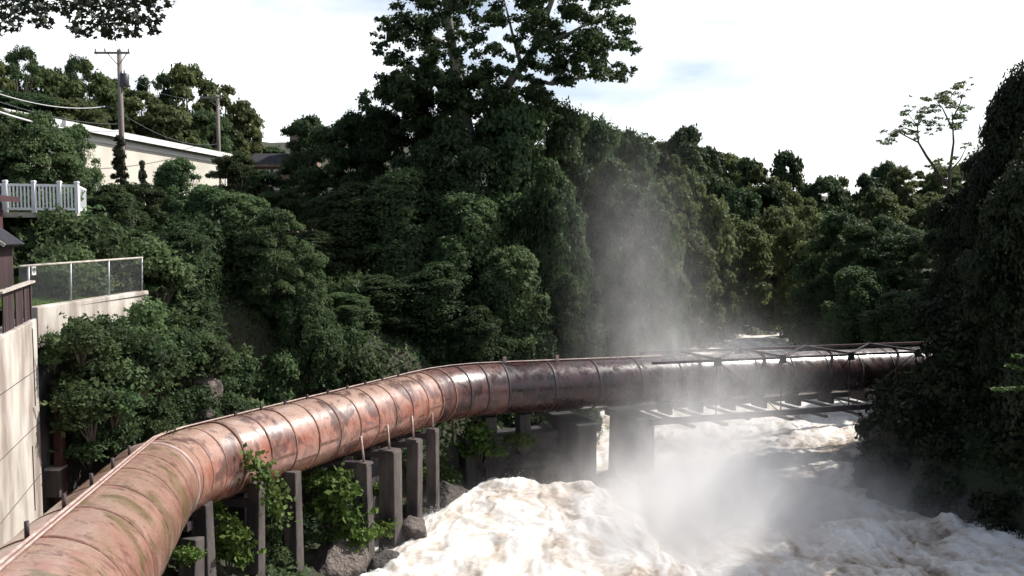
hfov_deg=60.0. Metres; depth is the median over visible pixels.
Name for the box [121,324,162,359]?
leafy bush
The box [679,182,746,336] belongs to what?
woodland tree
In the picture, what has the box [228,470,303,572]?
concrete pier
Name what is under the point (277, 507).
hanging vine
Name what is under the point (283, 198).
broadleaf tree
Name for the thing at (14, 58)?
open crowned tree
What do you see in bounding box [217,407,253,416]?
leafy bush
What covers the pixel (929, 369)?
dark shrub
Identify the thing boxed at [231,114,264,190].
woodland tree
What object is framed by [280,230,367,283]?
vine hung tree
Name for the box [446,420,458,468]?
steel strut
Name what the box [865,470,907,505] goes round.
rock outcrop
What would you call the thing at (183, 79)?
woodland tree
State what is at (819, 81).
sky
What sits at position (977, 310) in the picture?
dark shrub
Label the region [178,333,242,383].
leafy bush
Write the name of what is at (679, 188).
woodland tree
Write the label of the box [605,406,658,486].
bridge pier
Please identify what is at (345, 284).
leafy bush
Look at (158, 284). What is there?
leafy bush
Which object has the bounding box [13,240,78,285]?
leafy bush
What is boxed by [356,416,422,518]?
concrete pier
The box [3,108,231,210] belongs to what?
long building
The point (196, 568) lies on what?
concrete pier
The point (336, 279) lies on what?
leafy bush
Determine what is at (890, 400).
dark shrub
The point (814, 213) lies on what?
woodland tree
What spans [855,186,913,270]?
woodland tree
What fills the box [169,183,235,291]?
vine hung tree
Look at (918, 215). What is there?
woodland tree
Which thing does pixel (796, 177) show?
woodland tree
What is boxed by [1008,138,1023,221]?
dark bank tree
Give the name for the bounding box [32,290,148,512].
wall
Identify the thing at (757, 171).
woodland tree
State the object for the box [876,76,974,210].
thin locust tree
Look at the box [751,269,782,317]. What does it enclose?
woodland tree
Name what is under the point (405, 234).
vine hung tree
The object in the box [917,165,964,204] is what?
woodland tree
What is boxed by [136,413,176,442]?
leafy bush
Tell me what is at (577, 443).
bridge pier
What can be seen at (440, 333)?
leafy bush
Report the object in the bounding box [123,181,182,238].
broadleaf tree
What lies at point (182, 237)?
vine hung tree
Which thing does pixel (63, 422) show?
leafy bush
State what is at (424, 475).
leafy weed
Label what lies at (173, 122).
woodland tree
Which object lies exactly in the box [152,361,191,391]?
leafy bush
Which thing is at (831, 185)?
woodland tree
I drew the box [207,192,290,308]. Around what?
vine hung tree
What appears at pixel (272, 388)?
leafy bush
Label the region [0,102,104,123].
overhead wire
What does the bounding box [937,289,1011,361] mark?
dark shrub
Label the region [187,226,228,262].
leafy bush
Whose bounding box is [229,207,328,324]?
broadleaf tree
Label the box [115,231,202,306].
leafy bush
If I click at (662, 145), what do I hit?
woodland tree
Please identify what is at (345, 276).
leafy bush
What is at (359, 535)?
leafy weed
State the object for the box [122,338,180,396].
leafy bush
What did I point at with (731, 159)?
woodland tree
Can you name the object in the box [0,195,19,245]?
maroon house
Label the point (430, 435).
concrete pier
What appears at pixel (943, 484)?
dark shrub
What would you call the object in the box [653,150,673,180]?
woodland tree
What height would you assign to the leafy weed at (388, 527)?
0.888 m
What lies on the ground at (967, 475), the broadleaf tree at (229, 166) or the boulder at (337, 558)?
the broadleaf tree at (229, 166)
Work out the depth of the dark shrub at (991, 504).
35.35 m
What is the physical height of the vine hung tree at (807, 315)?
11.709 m
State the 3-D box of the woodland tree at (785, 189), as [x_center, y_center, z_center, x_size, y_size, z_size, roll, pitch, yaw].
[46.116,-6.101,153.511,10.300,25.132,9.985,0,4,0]
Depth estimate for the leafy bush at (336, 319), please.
44.03 m
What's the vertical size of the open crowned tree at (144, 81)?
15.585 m
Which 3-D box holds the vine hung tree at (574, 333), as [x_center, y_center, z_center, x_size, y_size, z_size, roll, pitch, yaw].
[3.414,4.389,52.562,4.710,10.870,4.809,-1,4,-20]
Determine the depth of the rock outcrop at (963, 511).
37.36 m
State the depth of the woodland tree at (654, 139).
172.98 m
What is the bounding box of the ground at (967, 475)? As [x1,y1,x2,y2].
[23,141,1023,575]
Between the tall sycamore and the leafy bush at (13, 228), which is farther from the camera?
the tall sycamore
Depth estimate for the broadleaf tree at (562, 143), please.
62.48 m
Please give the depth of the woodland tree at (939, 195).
147.84 m
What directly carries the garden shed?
on the ground at (967, 475)
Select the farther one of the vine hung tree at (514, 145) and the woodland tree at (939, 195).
the woodland tree at (939, 195)
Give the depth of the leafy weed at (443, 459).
40.89 m
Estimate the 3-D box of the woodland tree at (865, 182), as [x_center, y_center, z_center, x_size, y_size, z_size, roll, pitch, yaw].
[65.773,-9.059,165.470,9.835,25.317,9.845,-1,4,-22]
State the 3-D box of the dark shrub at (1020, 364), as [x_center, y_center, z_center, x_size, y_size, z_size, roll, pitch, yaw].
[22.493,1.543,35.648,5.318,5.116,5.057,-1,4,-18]
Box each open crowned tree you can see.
[0,44,49,109]
[63,53,104,109]
[128,72,177,126]
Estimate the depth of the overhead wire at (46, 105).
42.84 m
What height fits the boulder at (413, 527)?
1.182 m
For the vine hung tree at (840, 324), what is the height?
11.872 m
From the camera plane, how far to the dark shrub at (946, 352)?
39.96 m
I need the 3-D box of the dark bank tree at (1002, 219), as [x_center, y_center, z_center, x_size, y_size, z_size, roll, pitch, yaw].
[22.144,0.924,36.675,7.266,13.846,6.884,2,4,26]
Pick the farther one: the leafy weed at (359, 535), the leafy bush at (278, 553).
the leafy weed at (359, 535)
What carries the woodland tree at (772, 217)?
on the ground at (967, 475)
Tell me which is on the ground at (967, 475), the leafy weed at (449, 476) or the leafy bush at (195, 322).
the leafy bush at (195, 322)
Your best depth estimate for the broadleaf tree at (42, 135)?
40.55 m
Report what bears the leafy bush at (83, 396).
on the ground at (967, 475)
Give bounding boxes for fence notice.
[31,266,35,274]
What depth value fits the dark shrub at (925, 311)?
42.74 m
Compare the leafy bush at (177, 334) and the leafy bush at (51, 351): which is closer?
the leafy bush at (51, 351)
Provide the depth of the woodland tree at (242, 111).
97.91 m
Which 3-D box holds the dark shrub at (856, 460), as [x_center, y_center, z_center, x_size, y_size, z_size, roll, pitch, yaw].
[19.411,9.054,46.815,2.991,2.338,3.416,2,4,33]
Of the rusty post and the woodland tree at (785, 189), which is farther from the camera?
the woodland tree at (785, 189)
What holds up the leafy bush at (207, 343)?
on the ground at (967, 475)
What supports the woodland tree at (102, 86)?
on the ground at (967, 475)
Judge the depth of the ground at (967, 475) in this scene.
40.37 m
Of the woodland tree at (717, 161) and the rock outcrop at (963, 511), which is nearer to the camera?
the rock outcrop at (963, 511)
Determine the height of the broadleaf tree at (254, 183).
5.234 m
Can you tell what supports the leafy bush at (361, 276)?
on the ground at (967, 475)
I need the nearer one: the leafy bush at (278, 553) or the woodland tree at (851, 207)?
the leafy bush at (278, 553)
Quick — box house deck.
[0,180,86,221]
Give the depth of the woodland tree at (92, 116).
72.43 m
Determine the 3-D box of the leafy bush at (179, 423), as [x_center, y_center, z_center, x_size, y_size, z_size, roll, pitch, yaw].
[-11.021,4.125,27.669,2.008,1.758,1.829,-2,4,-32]
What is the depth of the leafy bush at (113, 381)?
24.01 m
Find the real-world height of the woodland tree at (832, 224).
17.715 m
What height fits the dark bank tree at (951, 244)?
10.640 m
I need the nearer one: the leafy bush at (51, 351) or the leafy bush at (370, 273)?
the leafy bush at (51, 351)
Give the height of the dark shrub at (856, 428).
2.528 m
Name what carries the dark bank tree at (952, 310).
on the ground at (967, 475)
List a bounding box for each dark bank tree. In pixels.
[915,199,985,361]
[920,144,1005,282]
[938,223,1022,415]
[947,274,1022,389]
[950,157,1023,467]
[954,58,1023,281]
[969,251,1023,436]
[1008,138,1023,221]
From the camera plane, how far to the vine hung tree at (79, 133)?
44.51 m
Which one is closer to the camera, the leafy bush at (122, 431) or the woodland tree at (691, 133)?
the leafy bush at (122, 431)
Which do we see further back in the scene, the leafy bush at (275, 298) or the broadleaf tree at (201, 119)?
the broadleaf tree at (201, 119)
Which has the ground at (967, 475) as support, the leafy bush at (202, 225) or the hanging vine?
the leafy bush at (202, 225)
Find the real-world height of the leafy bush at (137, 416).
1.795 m
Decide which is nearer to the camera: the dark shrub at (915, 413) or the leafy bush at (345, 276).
the dark shrub at (915, 413)
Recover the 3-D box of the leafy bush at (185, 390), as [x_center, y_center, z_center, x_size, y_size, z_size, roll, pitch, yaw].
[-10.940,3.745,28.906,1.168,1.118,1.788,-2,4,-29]
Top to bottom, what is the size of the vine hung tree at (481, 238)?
10.615 m
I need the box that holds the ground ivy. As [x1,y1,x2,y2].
[13,225,1023,575]
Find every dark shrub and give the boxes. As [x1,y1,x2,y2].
[851,454,860,467]
[852,409,877,438]
[854,430,888,456]
[856,409,877,440]
[857,368,916,431]
[858,441,905,481]
[863,380,922,437]
[873,437,919,489]
[880,283,969,349]
[888,374,962,451]
[893,338,945,396]
[896,355,966,422]
[900,461,965,510]
[918,293,982,365]
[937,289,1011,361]
[953,477,1023,536]
[960,379,1018,434]
[963,290,1022,329]
[982,321,1023,367]
[983,366,1023,410]
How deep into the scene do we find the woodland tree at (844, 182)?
164.63 m
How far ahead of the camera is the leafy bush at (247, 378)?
38.78 m
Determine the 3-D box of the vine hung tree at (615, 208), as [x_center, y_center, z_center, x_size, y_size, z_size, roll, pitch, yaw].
[8.039,0.431,66.326,8.220,20.463,8.393,1,4,10]
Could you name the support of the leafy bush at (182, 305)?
on the ground at (967, 475)
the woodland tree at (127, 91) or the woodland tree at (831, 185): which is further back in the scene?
the woodland tree at (831, 185)
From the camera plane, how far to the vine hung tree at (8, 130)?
40.15 m
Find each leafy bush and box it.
[0,186,56,260]
[6,187,102,227]
[13,212,65,276]
[13,230,91,280]
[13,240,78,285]
[20,203,89,257]
[30,256,93,299]
[37,369,124,425]
[38,329,74,370]
[44,240,124,296]
[47,426,128,470]
[49,372,134,441]
[54,207,140,252]
[54,312,120,364]
[57,229,140,292]
[62,335,121,378]
[66,347,164,391]
[68,410,127,454]
[71,221,131,275]
[73,311,132,361]
[76,358,148,395]
[88,379,148,429]
[91,371,139,384]
[103,416,143,457]
[104,294,183,357]
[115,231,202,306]
[119,389,162,418]
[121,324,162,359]
[122,247,176,292]
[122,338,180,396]
[126,396,152,446]
[135,395,182,424]
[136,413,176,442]
[139,204,241,276]
[139,392,192,430]
[146,358,194,399]
[148,331,191,398]
[151,290,192,332]
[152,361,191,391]
[153,320,212,355]
[158,301,240,364]
[161,376,205,395]
[161,385,229,427]
[162,224,239,272]
[164,385,197,406]
[171,377,222,397]
[178,327,211,368]
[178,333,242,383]
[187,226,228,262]
[189,329,221,361]
[208,232,238,288]
[214,411,224,420]
[216,374,254,418]
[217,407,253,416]
[219,343,266,379]
[223,358,269,396]
[240,394,291,414]
[252,346,304,404]
[265,504,325,549]
[265,523,294,567]
[266,290,299,328]
[295,328,353,393]
[321,312,338,338]
[323,271,373,296]
[327,270,358,282]
[332,315,371,361]
[333,342,386,387]
[341,267,364,280]
[352,269,377,300]
[353,261,386,274]
[359,266,388,276]
[379,261,422,278]
[402,500,428,520]
[422,336,472,367]
[430,322,451,357]
[495,412,541,425]
[531,410,553,426]
[553,436,560,452]
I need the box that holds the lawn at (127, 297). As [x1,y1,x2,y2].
[0,275,196,310]
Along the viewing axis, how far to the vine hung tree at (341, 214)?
53.87 m
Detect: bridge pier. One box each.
[548,411,600,485]
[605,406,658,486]
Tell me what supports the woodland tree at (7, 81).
on the ground at (967, 475)
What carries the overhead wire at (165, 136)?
attached to the utility pole at (123, 80)
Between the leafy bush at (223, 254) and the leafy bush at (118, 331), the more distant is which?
the leafy bush at (223, 254)
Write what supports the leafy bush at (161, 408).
on the ground at (967, 475)
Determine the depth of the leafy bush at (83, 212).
33.35 m
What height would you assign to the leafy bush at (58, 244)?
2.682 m
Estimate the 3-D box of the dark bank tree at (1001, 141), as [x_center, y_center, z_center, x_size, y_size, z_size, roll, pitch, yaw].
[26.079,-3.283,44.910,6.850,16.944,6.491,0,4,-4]
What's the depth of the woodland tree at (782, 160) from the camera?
165.82 m
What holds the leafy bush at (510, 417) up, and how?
on the ground at (967, 475)
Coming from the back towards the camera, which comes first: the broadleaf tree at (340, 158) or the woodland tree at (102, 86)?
the woodland tree at (102, 86)
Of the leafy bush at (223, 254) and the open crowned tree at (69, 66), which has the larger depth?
the open crowned tree at (69, 66)
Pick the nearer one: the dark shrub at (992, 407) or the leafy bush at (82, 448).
the leafy bush at (82, 448)
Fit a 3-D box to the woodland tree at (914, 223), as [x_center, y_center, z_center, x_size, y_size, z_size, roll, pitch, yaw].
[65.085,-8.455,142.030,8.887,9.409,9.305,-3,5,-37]
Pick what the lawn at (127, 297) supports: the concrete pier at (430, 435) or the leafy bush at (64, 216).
the leafy bush at (64, 216)
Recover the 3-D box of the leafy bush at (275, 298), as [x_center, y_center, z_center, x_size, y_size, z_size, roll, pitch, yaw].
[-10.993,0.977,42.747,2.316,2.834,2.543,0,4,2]
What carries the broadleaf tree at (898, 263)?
on the ground at (967, 475)
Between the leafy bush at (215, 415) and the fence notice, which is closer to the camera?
the fence notice
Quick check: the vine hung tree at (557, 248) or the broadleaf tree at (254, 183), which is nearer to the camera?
the vine hung tree at (557, 248)
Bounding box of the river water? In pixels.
[360,305,1023,575]
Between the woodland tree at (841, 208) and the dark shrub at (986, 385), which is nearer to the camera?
the dark shrub at (986, 385)
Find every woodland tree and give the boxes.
[0,58,31,93]
[17,65,85,100]
[20,97,112,128]
[57,61,130,129]
[90,76,139,121]
[111,90,167,136]
[124,96,204,145]
[151,62,238,149]
[200,84,261,178]
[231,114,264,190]
[260,146,285,152]
[627,164,660,184]
[644,136,661,151]
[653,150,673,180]
[657,135,671,174]
[658,123,717,196]
[660,173,711,339]
[665,154,702,268]
[671,140,723,232]
[673,236,726,348]
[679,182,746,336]
[705,145,733,189]
[708,182,753,241]
[714,214,780,335]
[714,271,752,326]
[720,186,773,298]
[721,152,743,183]
[733,156,768,188]
[736,183,787,305]
[742,205,805,328]
[745,165,780,305]
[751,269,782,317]
[759,181,803,218]
[762,197,820,306]
[769,149,814,206]
[770,205,830,341]
[782,223,851,349]
[787,209,880,341]
[791,174,821,204]
[798,175,852,212]
[805,206,825,254]
[817,211,845,239]
[824,176,862,205]
[834,202,854,216]
[845,199,888,244]
[854,172,882,209]
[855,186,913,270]
[859,160,898,216]
[881,165,922,224]
[881,206,914,223]
[899,206,931,246]
[906,192,946,231]
[908,170,945,196]
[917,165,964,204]
[920,189,959,202]
[943,162,969,191]
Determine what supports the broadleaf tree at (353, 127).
on the ground at (967, 475)
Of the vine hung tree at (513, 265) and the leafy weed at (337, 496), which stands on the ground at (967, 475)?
the vine hung tree at (513, 265)
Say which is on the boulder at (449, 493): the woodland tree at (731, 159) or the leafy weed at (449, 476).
the leafy weed at (449, 476)
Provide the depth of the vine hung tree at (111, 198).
39.28 m
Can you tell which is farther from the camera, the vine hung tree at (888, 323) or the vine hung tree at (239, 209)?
the vine hung tree at (888, 323)
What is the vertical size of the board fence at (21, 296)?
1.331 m
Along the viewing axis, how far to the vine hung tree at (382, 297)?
47.61 m
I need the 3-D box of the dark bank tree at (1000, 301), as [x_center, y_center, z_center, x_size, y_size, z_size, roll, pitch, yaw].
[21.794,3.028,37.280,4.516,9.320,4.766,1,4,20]
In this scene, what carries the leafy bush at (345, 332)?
on the ground at (967, 475)
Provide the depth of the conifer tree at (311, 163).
73.18 m
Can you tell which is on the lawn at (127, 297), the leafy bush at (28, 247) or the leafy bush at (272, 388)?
the leafy bush at (28, 247)
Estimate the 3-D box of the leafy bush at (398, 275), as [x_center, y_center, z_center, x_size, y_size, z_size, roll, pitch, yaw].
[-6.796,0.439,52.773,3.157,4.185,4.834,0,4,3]
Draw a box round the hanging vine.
[239,443,300,529]
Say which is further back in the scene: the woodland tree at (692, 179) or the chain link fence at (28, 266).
the woodland tree at (692, 179)
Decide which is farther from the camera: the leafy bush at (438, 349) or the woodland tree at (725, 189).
the woodland tree at (725, 189)
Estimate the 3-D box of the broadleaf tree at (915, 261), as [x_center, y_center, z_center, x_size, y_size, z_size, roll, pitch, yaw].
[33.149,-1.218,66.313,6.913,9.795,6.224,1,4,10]
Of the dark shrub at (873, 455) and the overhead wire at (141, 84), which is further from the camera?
the overhead wire at (141, 84)
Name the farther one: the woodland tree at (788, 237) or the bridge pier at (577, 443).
the woodland tree at (788, 237)
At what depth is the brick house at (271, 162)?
91.94 m
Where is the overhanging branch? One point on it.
(46, 7)
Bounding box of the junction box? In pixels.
[44,465,66,497]
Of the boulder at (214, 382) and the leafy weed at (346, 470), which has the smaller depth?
the boulder at (214, 382)
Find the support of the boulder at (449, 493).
on the ground at (967, 475)
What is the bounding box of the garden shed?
[0,227,24,325]
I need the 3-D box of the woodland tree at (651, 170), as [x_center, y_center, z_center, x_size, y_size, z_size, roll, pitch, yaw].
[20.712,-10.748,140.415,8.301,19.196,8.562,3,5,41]
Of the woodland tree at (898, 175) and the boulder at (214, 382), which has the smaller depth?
the boulder at (214, 382)
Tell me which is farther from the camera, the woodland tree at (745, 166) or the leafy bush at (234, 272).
the woodland tree at (745, 166)
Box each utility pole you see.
[94,48,129,179]
[201,94,221,185]
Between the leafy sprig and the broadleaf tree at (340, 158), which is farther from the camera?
the broadleaf tree at (340, 158)
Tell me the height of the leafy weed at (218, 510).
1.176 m
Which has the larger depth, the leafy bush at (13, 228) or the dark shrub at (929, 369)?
the dark shrub at (929, 369)
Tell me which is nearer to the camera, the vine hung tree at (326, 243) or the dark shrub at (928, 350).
the dark shrub at (928, 350)
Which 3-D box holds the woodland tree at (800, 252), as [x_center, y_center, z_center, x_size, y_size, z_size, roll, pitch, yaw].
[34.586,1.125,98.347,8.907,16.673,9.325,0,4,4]
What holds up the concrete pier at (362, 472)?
on the ground at (967, 475)
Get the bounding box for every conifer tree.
[109,134,129,188]
[138,160,149,211]
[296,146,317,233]
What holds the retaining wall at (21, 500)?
on the ground at (967, 475)
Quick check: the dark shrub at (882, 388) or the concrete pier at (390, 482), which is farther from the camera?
the dark shrub at (882, 388)
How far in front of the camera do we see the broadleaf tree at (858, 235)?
78.51 m
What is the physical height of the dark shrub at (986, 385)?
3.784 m
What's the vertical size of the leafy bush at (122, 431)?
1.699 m
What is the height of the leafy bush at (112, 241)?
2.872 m
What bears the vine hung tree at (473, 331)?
on the ground at (967, 475)
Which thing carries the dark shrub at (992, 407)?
on the ground at (967, 475)
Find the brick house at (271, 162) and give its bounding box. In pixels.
[250,134,320,232]
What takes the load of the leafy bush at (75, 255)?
on the lawn at (127, 297)
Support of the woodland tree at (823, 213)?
on the ground at (967, 475)
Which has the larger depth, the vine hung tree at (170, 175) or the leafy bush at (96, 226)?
the vine hung tree at (170, 175)
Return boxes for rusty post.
[49,381,66,504]
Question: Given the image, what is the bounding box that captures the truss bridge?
[627,341,927,428]
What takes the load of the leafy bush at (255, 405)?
on the ground at (967, 475)
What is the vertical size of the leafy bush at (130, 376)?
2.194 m
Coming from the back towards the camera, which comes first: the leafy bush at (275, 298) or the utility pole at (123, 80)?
the utility pole at (123, 80)
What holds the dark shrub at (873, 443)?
on the ground at (967, 475)
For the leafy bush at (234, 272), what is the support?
on the ground at (967, 475)
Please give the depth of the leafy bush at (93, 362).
23.46 m
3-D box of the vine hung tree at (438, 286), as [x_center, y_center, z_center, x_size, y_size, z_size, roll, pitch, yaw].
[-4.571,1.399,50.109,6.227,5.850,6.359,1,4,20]
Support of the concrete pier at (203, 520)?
on the ground at (967, 475)
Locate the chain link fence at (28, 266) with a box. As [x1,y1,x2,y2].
[17,257,142,303]
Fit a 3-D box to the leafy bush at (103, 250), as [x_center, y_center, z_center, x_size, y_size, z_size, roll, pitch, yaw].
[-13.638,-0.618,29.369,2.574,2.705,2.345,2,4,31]
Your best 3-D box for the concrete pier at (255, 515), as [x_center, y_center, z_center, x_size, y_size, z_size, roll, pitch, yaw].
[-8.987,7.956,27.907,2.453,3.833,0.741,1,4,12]
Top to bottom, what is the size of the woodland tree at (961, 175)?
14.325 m
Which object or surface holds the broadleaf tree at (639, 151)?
on the ground at (967, 475)
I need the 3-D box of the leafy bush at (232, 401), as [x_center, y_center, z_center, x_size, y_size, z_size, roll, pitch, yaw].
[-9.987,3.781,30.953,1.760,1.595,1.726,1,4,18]
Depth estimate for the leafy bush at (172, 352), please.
26.41 m
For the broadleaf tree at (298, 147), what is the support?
on the ground at (967, 475)
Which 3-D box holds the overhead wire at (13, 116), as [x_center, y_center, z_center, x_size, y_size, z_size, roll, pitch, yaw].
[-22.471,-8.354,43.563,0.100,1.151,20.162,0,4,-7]
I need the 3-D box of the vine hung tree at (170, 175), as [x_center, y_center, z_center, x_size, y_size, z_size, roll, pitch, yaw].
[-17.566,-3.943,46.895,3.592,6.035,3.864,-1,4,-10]
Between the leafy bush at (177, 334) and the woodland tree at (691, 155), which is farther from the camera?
the woodland tree at (691, 155)
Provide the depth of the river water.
36.74 m
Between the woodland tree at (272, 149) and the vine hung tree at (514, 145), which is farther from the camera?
the woodland tree at (272, 149)
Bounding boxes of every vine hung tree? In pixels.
[0,107,41,196]
[52,122,105,200]
[86,183,150,244]
[134,221,223,319]
[149,156,207,228]
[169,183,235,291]
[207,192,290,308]
[272,262,345,390]
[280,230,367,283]
[298,181,389,274]
[320,292,382,334]
[333,274,418,328]
[353,165,450,278]
[388,113,498,281]
[391,261,490,367]
[418,189,509,321]
[436,305,513,365]
[465,245,558,419]
[472,99,547,249]
[511,157,593,352]
[535,271,606,445]
[578,156,674,408]
[619,181,691,358]
[788,272,845,351]
[812,265,890,350]
[855,290,925,347]
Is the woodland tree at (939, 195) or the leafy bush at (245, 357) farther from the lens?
the woodland tree at (939, 195)
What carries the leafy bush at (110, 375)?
on the ground at (967, 475)
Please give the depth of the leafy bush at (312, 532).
30.96 m
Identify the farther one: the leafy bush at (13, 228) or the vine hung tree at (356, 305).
the vine hung tree at (356, 305)
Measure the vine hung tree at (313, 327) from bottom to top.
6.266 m
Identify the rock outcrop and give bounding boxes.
[853,454,879,488]
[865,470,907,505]
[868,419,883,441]
[950,495,981,525]
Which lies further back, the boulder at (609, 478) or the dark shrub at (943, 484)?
the boulder at (609, 478)
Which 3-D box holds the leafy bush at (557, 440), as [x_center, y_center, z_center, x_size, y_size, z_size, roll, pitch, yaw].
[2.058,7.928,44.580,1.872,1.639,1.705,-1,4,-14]
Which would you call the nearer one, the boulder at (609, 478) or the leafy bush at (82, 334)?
the leafy bush at (82, 334)
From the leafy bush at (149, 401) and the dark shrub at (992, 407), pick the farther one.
the dark shrub at (992, 407)
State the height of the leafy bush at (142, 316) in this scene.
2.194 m
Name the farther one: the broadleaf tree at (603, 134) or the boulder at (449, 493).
the broadleaf tree at (603, 134)
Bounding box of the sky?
[0,0,1023,195]
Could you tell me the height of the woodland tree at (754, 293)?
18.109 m
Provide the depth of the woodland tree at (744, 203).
128.16 m
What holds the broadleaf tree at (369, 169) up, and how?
on the ground at (967, 475)
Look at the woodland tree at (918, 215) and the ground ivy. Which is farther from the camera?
the woodland tree at (918, 215)
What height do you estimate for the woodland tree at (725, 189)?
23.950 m
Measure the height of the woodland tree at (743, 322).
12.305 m
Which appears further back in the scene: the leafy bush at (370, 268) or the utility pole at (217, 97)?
the utility pole at (217, 97)
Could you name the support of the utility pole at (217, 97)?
on the ground at (967, 475)
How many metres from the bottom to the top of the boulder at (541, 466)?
1.895 m
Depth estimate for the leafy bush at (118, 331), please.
24.23 m
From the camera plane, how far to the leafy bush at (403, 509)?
36.39 m
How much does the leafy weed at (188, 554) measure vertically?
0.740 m
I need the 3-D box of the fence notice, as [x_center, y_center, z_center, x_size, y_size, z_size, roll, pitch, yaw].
[-12.361,-0.455,22.915,0.025,0.240,0.200,0,4,0]
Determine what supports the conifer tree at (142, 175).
on the ground at (967, 475)
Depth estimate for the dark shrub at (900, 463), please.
41.37 m
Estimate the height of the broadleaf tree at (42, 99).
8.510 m
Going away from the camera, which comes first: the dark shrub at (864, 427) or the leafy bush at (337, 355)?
the leafy bush at (337, 355)
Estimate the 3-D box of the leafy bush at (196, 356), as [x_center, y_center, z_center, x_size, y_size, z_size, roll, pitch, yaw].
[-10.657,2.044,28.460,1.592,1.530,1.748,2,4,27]
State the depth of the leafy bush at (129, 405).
23.88 m
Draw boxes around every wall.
[0,319,42,546]
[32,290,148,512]
[456,412,557,489]
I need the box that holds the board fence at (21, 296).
[0,280,34,332]
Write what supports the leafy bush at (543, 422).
on the ground at (967, 475)
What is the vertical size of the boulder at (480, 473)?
1.911 m
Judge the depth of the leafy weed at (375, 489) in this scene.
34.72 m
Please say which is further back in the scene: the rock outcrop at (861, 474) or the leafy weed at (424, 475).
the rock outcrop at (861, 474)
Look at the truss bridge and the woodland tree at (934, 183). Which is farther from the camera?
the woodland tree at (934, 183)
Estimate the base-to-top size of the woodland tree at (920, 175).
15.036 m
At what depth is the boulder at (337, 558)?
31.34 m
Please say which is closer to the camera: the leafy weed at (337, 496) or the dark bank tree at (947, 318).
the leafy weed at (337, 496)
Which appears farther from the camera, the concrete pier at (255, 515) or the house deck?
the house deck
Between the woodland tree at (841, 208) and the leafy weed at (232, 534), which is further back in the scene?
the woodland tree at (841, 208)
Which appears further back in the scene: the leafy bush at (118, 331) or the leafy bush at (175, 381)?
the leafy bush at (175, 381)
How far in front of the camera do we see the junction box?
23.09 m
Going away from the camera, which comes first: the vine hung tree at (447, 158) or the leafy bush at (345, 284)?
the leafy bush at (345, 284)
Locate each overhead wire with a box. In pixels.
[0,94,104,108]
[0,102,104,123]
[0,111,118,131]
[96,54,192,98]
[124,115,215,144]
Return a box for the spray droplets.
[362,410,1023,575]
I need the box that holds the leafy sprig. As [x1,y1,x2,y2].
[990,353,1023,392]
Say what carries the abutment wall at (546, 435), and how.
on the ground at (967, 475)
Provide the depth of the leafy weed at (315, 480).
31.75 m
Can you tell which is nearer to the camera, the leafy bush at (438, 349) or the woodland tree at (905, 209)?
the leafy bush at (438, 349)
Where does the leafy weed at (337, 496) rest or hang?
attached to the concrete pier at (362, 472)
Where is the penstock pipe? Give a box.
[0,347,931,575]
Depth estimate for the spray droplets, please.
34.43 m
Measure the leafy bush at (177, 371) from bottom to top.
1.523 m
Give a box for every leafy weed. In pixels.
[170,542,209,567]
[213,500,230,525]
[213,512,266,575]
[301,466,334,493]
[302,462,378,537]
[322,521,384,552]
[324,468,353,478]
[372,481,378,496]
[374,518,401,541]
[422,467,439,481]
[423,464,461,485]
[425,451,452,468]
[449,417,511,468]
[502,430,539,451]
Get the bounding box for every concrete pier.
[178,520,203,575]
[187,481,264,575]
[188,501,215,575]
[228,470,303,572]
[301,436,374,567]
[329,425,402,552]
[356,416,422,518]
[380,413,439,513]
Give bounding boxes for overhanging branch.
[0,0,176,40]
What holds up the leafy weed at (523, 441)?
on the abutment wall at (546, 435)
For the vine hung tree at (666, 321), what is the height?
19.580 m
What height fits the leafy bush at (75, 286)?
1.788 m
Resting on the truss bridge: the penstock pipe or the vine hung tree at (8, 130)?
the penstock pipe
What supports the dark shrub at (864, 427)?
on the ground at (967, 475)
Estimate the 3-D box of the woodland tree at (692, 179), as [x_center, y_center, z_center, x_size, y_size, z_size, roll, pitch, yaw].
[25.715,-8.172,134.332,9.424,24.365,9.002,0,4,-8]
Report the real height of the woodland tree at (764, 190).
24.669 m
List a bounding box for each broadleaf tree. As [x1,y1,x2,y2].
[0,91,72,120]
[0,108,95,199]
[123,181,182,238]
[175,109,254,192]
[205,151,257,195]
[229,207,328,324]
[243,169,288,230]
[256,189,311,246]
[275,113,346,230]
[291,119,382,233]
[327,106,405,215]
[356,70,436,180]
[522,96,606,324]
[569,110,626,245]
[614,125,680,269]
[831,214,923,312]
[870,227,942,291]
[904,206,951,293]
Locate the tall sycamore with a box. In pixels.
[355,0,642,170]
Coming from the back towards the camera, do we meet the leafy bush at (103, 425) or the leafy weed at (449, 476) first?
the leafy weed at (449, 476)
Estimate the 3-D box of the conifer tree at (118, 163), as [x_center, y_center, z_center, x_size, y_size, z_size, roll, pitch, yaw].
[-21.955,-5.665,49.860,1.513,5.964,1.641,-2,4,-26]
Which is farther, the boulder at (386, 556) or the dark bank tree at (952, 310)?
the dark bank tree at (952, 310)
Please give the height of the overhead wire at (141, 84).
1.102 m
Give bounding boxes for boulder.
[178,377,222,426]
[313,536,371,575]
[368,549,399,570]
[402,515,426,540]
[422,478,468,506]
[476,459,507,483]
[501,449,574,483]
[597,470,622,487]

